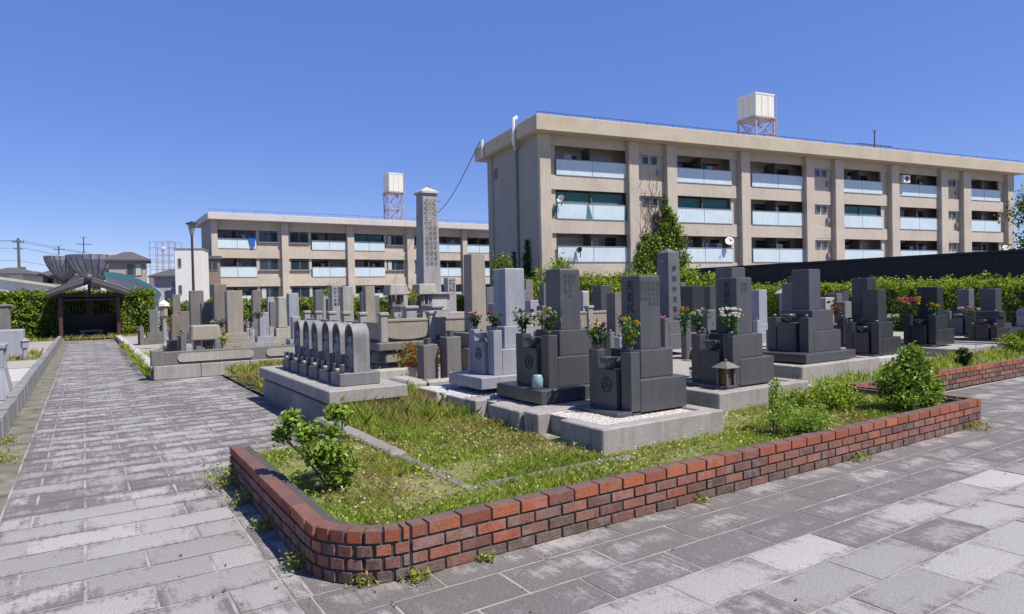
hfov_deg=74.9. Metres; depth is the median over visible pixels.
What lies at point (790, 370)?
grave kerb
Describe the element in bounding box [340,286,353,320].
gravestone
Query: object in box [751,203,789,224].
window
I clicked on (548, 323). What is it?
flower bunch
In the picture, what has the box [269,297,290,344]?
gravestone
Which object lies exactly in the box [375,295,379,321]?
gravestone
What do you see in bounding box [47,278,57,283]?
window
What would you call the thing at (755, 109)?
water tower
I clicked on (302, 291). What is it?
window
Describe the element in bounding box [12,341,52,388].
terrace ground
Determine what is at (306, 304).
hedge
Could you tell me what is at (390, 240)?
window
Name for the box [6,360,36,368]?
plot slab
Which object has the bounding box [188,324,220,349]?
altar block
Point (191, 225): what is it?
street lamp
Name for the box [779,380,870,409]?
bush
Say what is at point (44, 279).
house
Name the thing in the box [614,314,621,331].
flower bunch
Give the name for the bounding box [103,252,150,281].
house
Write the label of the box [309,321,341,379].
jizo statue
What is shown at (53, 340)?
verge ground
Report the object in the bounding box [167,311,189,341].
gravestone
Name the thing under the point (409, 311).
stone post
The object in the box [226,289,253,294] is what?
window
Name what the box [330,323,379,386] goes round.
jizo statue
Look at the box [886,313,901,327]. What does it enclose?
flower bunch
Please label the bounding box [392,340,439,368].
bush
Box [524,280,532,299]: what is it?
gravestone
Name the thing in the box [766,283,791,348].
gravestone
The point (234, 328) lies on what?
gravestone
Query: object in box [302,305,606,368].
monument terrace
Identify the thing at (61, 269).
funnel roof
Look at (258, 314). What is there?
flower bunch
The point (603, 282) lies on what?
hedge
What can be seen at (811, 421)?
bush
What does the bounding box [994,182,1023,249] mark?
tree
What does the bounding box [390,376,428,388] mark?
kerb stone
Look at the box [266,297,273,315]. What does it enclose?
gravestone
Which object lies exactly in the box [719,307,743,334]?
flower bunch
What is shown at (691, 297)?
gravestone
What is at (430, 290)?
stone lantern
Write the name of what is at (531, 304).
gravestone
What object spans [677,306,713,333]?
flower bunch
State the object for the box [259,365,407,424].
statue platform
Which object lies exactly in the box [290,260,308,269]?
window
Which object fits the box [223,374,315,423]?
verge ground
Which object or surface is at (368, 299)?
gravestone
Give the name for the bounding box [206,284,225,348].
gravestone
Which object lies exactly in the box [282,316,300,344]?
gravestone
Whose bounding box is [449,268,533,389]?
gravestone
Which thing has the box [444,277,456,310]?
gravestone
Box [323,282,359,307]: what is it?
shrub
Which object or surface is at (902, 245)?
window
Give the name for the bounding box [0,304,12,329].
stone slab
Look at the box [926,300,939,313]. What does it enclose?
flower bunch
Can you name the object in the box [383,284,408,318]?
stone lantern
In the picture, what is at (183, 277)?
white building
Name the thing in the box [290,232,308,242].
window
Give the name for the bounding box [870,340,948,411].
bush
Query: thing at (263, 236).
window
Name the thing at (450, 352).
stone post
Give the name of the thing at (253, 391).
ground
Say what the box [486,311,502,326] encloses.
flower bunch
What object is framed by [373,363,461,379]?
kerb stone
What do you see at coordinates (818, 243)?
window
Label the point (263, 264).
window
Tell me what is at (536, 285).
shrub
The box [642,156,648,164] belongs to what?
window
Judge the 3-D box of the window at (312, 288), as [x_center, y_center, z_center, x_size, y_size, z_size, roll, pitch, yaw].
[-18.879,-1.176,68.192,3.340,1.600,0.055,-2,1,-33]
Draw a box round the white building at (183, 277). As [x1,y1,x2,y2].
[173,248,209,305]
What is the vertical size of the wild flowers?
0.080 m
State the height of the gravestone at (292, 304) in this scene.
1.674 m
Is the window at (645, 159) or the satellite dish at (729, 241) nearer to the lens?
the window at (645, 159)
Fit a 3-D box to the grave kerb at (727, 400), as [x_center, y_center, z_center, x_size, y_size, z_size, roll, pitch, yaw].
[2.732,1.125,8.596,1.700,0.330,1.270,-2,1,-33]
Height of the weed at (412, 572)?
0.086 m
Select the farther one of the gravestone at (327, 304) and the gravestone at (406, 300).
the gravestone at (406, 300)
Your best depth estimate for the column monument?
17.07 m
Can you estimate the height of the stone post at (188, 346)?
0.500 m
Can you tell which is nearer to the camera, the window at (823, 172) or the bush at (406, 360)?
the bush at (406, 360)
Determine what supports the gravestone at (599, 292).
on the cemetery ground at (681, 366)
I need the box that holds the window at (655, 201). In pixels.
[651,197,657,205]
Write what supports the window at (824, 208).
in the apartment building at (759, 200)
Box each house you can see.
[0,268,48,282]
[0,277,96,292]
[34,271,51,282]
[42,270,81,287]
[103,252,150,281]
[148,269,175,304]
[208,256,221,299]
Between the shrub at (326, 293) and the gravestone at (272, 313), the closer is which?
the gravestone at (272, 313)
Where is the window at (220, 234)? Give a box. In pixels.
[217,232,251,237]
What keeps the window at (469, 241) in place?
in the apartment building at (267, 255)
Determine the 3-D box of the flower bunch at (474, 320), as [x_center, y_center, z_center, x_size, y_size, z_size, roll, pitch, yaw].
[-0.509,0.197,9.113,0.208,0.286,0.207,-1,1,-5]
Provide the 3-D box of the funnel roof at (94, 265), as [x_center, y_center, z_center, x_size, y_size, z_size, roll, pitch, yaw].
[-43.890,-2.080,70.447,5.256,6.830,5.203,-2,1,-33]
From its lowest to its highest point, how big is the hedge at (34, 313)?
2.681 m
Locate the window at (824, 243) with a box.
[822,241,827,248]
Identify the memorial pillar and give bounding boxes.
[453,254,486,370]
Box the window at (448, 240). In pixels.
[439,238,455,243]
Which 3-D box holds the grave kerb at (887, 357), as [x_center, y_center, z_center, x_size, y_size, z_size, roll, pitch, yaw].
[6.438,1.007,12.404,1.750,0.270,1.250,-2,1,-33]
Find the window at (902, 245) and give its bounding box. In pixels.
[900,243,923,249]
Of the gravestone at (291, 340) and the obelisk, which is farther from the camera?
the gravestone at (291, 340)
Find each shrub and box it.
[229,290,249,319]
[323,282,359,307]
[487,250,514,286]
[525,249,576,305]
[579,267,636,304]
[654,260,715,286]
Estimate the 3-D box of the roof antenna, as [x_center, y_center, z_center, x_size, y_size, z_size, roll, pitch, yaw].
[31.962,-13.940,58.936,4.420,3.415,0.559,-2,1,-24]
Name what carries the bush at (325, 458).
on the planting bed ground at (429, 480)
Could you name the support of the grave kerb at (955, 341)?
on the cemetery ground at (681, 366)
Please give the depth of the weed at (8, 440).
7.85 m
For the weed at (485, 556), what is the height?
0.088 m
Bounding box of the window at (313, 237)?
[311,234,341,249]
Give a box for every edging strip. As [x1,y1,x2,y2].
[316,417,406,457]
[395,454,634,490]
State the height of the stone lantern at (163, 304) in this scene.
1.540 m
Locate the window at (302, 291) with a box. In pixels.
[291,287,309,297]
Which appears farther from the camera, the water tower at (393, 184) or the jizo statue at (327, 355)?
the water tower at (393, 184)
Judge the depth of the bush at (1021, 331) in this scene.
14.28 m
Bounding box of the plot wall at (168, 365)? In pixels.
[116,335,294,380]
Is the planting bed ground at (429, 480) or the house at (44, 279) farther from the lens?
the house at (44, 279)
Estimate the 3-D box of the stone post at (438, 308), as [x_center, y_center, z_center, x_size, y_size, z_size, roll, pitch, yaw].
[-1.650,0.230,14.379,0.300,0.550,0.300,-2,1,-33]
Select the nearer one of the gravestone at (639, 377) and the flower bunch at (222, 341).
the gravestone at (639, 377)
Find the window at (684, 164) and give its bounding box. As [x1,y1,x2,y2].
[677,161,717,169]
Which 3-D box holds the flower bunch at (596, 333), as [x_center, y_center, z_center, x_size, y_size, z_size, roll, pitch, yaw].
[0.889,0.297,6.967,0.244,0.370,0.258,-1,1,10]
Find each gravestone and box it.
[136,310,162,344]
[163,315,180,351]
[167,294,180,336]
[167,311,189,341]
[176,290,203,350]
[187,303,212,349]
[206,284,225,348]
[221,290,253,347]
[243,290,260,335]
[246,312,276,346]
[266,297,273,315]
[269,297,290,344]
[269,302,275,327]
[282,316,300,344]
[286,293,298,327]
[289,321,295,344]
[313,290,323,318]
[323,296,326,318]
[326,299,328,318]
[329,285,341,319]
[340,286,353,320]
[355,292,362,320]
[362,286,375,321]
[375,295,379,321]
[401,295,407,318]
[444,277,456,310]
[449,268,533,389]
[486,287,493,313]
[488,303,493,314]
[497,269,591,404]
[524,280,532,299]
[524,290,531,299]
[525,300,538,313]
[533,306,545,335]
[540,284,545,305]
[576,275,686,417]
[580,291,588,310]
[591,292,621,355]
[592,285,610,310]
[614,334,621,347]
[680,286,703,331]
[681,310,715,359]
[686,277,773,389]
[689,267,744,369]
[703,286,715,313]
[752,290,767,342]
[762,269,855,363]
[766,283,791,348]
[787,276,791,282]
[821,297,833,322]
[827,293,842,301]
[833,301,851,328]
[834,291,848,300]
[837,278,875,346]
[845,289,900,356]
[901,287,953,346]
[944,289,973,335]
[964,288,1011,337]
[965,311,1010,341]
[1012,308,1023,334]
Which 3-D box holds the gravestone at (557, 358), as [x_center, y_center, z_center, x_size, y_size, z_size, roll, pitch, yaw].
[0.517,0.295,7.811,1.110,1.474,0.920,-2,1,-33]
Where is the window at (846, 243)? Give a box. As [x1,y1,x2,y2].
[831,242,868,259]
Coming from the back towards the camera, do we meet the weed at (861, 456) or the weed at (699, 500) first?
the weed at (861, 456)
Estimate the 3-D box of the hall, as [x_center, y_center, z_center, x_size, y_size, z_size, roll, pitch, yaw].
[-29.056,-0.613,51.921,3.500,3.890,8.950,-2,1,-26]
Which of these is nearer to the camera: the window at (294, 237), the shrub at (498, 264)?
the shrub at (498, 264)
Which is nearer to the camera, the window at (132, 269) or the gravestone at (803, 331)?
the gravestone at (803, 331)
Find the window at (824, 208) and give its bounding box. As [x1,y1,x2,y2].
[822,206,826,212]
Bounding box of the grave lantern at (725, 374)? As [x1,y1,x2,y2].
[713,359,738,388]
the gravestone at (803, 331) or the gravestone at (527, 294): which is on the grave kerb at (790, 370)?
the gravestone at (803, 331)
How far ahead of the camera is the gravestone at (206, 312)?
17.36 m
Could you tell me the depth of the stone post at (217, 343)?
15.60 m
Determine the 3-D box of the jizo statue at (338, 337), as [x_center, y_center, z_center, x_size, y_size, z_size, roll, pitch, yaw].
[-2.264,0.592,8.888,0.520,0.765,0.380,-3,2,-33]
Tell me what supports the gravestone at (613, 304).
on the cemetery ground at (681, 366)
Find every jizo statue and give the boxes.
[283,320,304,369]
[291,320,320,372]
[299,322,323,375]
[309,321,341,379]
[319,322,352,382]
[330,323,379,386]
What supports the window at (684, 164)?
in the apartment building at (759, 200)
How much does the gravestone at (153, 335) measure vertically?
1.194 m
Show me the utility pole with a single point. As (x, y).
(18, 242)
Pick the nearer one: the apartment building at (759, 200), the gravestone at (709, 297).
the gravestone at (709, 297)
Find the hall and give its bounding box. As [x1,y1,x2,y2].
[104,272,164,324]
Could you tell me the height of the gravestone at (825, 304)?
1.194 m
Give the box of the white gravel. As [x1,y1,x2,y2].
[435,384,823,417]
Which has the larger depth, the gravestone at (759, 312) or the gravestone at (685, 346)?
the gravestone at (759, 312)
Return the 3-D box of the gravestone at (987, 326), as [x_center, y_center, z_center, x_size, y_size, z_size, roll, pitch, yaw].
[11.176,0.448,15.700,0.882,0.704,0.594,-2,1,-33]
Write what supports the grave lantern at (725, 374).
on the grave kerb at (727, 400)
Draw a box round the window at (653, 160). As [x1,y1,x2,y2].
[650,156,656,164]
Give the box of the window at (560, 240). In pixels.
[556,236,615,260]
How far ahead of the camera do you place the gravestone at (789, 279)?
15.96 m
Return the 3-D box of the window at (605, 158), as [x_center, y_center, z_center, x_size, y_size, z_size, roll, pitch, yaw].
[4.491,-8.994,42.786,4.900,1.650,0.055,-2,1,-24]
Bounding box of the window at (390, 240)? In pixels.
[386,235,402,244]
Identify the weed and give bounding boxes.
[0,432,25,444]
[0,447,27,464]
[184,452,238,491]
[224,484,250,506]
[247,515,271,532]
[275,547,305,571]
[345,566,381,589]
[400,566,438,584]
[476,551,496,562]
[690,494,710,506]
[845,450,876,462]
[964,419,996,431]
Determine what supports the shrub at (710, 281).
on the ground at (253, 391)
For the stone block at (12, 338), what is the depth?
18.40 m
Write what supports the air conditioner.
attached to the apartment building at (759, 200)
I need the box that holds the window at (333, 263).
[312,261,342,276]
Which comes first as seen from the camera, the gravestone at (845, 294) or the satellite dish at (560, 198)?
the gravestone at (845, 294)
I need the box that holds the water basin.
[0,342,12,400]
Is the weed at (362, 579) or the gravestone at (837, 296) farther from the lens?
the gravestone at (837, 296)
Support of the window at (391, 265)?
in the apartment building at (267, 255)
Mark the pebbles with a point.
(595, 418)
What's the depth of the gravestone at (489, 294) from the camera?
23.71 m
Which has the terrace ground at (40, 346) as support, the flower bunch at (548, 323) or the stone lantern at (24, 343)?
the stone lantern at (24, 343)
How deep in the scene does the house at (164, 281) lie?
58.94 m
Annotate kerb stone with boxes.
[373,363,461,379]
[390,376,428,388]
[426,377,450,385]
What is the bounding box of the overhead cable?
[438,142,479,212]
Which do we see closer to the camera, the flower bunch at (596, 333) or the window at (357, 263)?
the flower bunch at (596, 333)
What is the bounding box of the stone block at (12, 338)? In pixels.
[0,329,24,357]
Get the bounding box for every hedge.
[0,285,156,338]
[156,293,463,331]
[579,268,656,304]
[690,270,1023,330]
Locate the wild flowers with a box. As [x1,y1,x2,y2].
[254,406,902,522]
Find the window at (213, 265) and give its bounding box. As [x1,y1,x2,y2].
[208,261,217,269]
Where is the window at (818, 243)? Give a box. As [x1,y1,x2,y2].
[816,241,820,247]
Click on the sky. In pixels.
(124, 124)
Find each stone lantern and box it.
[20,338,29,359]
[158,300,168,348]
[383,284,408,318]
[411,284,436,317]
[775,289,781,316]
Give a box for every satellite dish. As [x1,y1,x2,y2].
[557,195,563,205]
[576,247,581,256]
[725,237,733,247]
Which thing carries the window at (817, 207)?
in the apartment building at (759, 200)
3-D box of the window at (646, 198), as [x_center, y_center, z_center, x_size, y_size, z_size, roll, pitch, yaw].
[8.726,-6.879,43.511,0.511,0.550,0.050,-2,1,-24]
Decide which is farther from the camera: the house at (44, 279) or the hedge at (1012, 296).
the house at (44, 279)
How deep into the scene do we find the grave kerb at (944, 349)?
13.72 m
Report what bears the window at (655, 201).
in the apartment building at (759, 200)
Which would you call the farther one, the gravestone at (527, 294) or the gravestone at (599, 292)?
the gravestone at (527, 294)
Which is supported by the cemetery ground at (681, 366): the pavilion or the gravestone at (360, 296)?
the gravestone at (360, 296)
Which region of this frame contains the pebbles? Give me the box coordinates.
[550,409,689,424]
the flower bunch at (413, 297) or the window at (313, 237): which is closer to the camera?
the flower bunch at (413, 297)
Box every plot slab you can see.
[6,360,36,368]
[8,368,29,385]
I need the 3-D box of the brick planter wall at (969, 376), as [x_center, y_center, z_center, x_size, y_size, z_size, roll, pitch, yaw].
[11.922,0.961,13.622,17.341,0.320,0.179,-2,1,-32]
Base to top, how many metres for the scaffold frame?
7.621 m
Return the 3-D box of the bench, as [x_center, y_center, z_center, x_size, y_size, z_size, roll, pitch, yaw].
[-19.216,1.270,30.567,0.900,0.440,0.400,-2,1,-33]
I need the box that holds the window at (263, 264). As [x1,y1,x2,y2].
[259,259,278,269]
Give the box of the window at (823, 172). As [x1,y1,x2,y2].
[821,170,826,177]
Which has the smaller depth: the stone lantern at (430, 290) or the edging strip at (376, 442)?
the edging strip at (376, 442)
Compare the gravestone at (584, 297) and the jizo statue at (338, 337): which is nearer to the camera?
the jizo statue at (338, 337)
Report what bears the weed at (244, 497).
on the pavement at (916, 590)
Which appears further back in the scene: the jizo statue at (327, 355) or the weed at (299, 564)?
the jizo statue at (327, 355)
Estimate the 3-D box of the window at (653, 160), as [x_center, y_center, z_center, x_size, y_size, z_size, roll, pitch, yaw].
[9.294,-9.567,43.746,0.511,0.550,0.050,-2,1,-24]
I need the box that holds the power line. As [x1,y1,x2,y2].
[0,240,173,266]
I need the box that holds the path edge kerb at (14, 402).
[0,336,61,445]
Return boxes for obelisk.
[657,248,696,348]
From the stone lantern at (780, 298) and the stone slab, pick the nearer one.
the stone lantern at (780, 298)
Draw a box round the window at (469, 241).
[467,239,485,243]
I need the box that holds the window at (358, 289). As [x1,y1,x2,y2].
[355,287,380,292]
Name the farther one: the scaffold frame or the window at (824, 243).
the scaffold frame
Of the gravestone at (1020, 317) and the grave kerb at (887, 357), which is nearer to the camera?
the grave kerb at (887, 357)
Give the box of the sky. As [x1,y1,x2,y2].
[0,0,1023,291]
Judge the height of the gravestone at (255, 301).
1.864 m
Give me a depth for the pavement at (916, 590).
4.40 m
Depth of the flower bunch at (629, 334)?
6.54 m
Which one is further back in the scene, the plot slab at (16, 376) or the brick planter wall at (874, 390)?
the plot slab at (16, 376)
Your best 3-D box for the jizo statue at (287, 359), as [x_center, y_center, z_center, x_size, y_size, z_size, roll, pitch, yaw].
[-3.316,0.588,10.549,0.520,0.760,0.380,-1,1,-32]
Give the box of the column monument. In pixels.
[409,187,463,317]
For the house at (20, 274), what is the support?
on the ground at (253, 391)
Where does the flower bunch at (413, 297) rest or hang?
attached to the stone lantern at (430, 290)
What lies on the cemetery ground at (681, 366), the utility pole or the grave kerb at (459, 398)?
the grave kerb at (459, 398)
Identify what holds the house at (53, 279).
on the ground at (253, 391)
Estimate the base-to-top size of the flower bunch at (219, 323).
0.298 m
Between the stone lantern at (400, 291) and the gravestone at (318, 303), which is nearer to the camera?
the stone lantern at (400, 291)
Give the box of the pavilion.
[46,274,129,341]
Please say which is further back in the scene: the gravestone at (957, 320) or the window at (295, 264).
the window at (295, 264)
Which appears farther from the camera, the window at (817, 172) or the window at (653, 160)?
the window at (817, 172)
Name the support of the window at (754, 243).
in the apartment building at (759, 200)
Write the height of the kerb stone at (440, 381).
0.240 m
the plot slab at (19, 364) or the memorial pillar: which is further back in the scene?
the plot slab at (19, 364)
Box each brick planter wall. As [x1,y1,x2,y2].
[230,398,981,584]
[845,357,1023,390]
[852,386,971,402]
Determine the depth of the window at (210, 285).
59.39 m
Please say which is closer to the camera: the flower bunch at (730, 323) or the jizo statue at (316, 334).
the flower bunch at (730, 323)
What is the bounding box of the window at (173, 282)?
[171,281,175,289]
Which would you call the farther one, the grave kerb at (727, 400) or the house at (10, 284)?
the house at (10, 284)
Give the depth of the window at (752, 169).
48.99 m
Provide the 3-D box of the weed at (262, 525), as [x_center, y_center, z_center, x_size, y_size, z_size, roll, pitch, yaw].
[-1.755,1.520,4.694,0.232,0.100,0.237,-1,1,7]
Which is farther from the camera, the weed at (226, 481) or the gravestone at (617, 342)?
the gravestone at (617, 342)
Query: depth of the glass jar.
7.28 m
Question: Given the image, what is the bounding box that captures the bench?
[80,329,102,339]
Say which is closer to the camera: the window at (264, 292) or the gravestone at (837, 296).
the gravestone at (837, 296)
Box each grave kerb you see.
[418,384,496,410]
[465,395,589,431]
[524,402,722,454]
[686,377,808,413]
[774,356,878,384]
[878,353,899,366]
[901,336,1005,347]
[901,343,996,356]
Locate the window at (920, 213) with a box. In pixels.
[900,210,922,217]
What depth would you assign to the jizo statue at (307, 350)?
10.05 m
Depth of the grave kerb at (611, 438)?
6.22 m
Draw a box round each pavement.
[0,340,1023,613]
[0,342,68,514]
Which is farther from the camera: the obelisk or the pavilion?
the pavilion
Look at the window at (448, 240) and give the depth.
75.61 m
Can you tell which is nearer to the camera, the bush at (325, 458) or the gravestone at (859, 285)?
the bush at (325, 458)
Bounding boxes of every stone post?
[185,344,192,350]
[214,339,221,348]
[400,306,418,317]
[417,338,437,379]
[426,305,443,316]
[440,330,460,377]
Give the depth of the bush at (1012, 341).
13.56 m
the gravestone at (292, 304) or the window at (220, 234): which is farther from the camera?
the window at (220, 234)
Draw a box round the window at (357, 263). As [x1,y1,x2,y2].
[355,261,379,266]
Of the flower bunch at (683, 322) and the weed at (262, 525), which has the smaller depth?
the weed at (262, 525)
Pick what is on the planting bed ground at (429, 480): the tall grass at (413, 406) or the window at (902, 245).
the tall grass at (413, 406)
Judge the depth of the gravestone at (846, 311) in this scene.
16.99 m
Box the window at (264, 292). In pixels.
[260,288,278,297]
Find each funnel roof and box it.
[43,255,75,284]
[65,253,115,289]
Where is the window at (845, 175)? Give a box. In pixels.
[830,174,867,187]
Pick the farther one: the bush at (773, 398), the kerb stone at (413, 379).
the kerb stone at (413, 379)
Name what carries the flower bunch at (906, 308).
in the gravestone at (924, 327)
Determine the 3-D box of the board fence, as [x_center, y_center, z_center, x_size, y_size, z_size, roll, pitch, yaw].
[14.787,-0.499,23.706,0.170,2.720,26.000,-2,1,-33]
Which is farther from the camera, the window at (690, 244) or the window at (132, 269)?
the window at (132, 269)
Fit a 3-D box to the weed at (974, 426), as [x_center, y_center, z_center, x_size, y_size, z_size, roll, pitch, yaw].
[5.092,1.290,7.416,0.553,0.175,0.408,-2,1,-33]
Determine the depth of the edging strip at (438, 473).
5.22 m
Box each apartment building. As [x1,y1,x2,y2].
[195,209,489,304]
[475,111,1023,286]
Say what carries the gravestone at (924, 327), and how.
on the grave kerb at (944, 349)
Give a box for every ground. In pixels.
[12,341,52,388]
[29,334,145,341]
[102,325,955,466]
[124,330,1021,384]
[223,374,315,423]
[264,375,940,523]
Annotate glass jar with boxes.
[532,374,542,388]
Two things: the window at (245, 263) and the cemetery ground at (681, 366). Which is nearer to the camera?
the cemetery ground at (681, 366)
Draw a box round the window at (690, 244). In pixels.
[678,239,719,247]
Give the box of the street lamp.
[185,221,197,290]
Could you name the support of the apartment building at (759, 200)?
on the ground at (253, 391)
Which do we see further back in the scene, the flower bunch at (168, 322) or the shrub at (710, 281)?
the shrub at (710, 281)
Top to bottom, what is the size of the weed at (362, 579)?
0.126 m
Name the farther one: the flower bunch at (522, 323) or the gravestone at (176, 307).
the gravestone at (176, 307)
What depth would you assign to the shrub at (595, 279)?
33.97 m
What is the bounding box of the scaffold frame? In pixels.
[149,241,181,285]
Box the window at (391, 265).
[387,261,403,269]
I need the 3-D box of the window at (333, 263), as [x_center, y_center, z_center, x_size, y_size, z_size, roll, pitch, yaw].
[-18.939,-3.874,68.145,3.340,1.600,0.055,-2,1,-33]
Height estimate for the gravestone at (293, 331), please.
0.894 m
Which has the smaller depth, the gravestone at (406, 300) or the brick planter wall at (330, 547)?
the brick planter wall at (330, 547)
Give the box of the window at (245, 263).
[220,260,252,266]
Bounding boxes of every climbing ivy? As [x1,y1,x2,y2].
[508,239,535,288]
[632,174,692,274]
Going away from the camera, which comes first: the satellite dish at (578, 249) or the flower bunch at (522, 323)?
the flower bunch at (522, 323)
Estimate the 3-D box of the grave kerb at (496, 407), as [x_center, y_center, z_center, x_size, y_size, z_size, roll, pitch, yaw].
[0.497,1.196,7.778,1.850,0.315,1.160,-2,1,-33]
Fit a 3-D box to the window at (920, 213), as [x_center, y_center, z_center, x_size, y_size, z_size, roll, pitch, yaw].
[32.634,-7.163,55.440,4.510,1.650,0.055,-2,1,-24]
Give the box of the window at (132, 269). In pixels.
[126,264,141,275]
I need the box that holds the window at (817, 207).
[815,205,820,212]
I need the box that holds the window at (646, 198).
[642,197,649,205]
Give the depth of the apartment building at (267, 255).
66.78 m
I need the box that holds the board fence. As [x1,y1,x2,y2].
[679,249,1023,291]
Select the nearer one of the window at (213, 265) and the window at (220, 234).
the window at (213, 265)
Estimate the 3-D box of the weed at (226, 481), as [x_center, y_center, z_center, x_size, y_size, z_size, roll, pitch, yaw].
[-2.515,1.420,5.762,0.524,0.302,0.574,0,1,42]
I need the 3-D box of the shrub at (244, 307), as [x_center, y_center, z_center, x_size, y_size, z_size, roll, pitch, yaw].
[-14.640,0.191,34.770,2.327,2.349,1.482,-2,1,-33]
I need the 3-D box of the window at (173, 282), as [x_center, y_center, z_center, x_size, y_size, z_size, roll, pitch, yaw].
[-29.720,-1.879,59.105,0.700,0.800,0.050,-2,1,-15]
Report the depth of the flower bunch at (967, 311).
16.65 m
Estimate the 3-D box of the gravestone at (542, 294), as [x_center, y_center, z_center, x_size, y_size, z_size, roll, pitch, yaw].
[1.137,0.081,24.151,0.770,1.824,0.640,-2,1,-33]
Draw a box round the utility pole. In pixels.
[12,238,25,269]
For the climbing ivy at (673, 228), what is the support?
attached to the apartment building at (759, 200)
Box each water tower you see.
[382,172,405,220]
[735,92,776,137]
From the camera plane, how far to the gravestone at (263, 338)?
20.03 m
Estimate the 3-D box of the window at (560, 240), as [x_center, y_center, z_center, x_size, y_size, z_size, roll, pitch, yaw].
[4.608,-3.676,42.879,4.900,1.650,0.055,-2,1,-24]
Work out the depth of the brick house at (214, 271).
59.54 m
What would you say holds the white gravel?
on the planting bed ground at (429, 480)
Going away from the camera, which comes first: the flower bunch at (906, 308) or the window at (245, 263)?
the flower bunch at (906, 308)
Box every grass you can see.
[7,330,1023,388]
[325,379,508,443]
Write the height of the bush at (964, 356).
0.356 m
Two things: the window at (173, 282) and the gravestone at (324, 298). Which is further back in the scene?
the window at (173, 282)
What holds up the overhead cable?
hanging from the apartment building at (759, 200)
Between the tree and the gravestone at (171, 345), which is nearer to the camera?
the gravestone at (171, 345)
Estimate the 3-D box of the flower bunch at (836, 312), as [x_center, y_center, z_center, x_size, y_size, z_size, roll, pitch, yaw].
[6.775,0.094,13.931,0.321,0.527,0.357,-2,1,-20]
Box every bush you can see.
[269,396,360,492]
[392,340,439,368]
[756,398,848,435]
[767,377,781,431]
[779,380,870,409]
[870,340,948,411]
[953,346,974,365]
[991,331,1023,351]
[1015,327,1023,340]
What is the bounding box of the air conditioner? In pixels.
[900,175,909,182]
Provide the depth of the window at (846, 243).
53.34 m
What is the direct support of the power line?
hanging from the utility pole
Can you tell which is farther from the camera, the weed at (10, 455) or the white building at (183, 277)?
the white building at (183, 277)
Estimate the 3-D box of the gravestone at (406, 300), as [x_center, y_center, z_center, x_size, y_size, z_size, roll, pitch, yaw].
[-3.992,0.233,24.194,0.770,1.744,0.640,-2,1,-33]
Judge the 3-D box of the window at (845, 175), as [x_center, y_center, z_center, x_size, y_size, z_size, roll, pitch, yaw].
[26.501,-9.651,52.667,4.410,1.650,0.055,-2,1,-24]
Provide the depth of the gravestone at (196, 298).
18.39 m
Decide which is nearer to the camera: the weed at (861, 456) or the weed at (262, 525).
the weed at (262, 525)
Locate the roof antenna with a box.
[855,129,892,147]
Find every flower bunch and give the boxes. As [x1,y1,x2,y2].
[165,318,170,329]
[204,318,225,329]
[217,334,230,346]
[250,310,265,319]
[408,288,422,304]
[467,311,481,327]
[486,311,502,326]
[511,307,535,330]
[532,304,562,332]
[585,319,608,346]
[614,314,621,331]
[617,316,640,346]
[673,306,695,337]
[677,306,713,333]
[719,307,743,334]
[827,299,843,319]
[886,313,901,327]
[893,296,920,315]
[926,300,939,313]
[956,306,982,317]
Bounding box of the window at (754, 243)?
[751,240,789,262]
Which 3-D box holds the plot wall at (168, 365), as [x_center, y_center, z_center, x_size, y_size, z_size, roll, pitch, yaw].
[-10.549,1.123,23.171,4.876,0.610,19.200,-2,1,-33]
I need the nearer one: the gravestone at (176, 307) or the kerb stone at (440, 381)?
the kerb stone at (440, 381)
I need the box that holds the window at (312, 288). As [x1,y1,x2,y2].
[312,288,326,292]
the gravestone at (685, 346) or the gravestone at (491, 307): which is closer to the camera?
the gravestone at (685, 346)
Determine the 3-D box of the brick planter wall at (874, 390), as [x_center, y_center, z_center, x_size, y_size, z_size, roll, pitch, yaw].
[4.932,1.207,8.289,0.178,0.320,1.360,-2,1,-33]
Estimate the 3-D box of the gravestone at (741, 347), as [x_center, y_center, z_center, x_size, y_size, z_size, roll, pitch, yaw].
[2.741,0.304,8.522,0.980,1.354,0.660,-2,1,-33]
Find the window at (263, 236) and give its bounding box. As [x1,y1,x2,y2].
[258,231,277,241]
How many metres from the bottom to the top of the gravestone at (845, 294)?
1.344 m
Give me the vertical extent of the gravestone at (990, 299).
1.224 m
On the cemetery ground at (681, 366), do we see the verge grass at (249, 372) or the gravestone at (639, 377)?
the verge grass at (249, 372)
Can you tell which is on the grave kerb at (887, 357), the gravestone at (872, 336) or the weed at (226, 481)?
the gravestone at (872, 336)
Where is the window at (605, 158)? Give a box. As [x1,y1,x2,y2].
[555,152,614,174]
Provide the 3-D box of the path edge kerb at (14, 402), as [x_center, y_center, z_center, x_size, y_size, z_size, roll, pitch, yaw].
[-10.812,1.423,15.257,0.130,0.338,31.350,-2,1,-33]
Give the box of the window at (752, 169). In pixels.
[750,166,788,186]
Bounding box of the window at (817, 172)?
[815,169,819,176]
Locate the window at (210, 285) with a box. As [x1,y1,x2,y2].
[209,284,211,296]
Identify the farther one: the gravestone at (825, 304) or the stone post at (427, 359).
the gravestone at (825, 304)

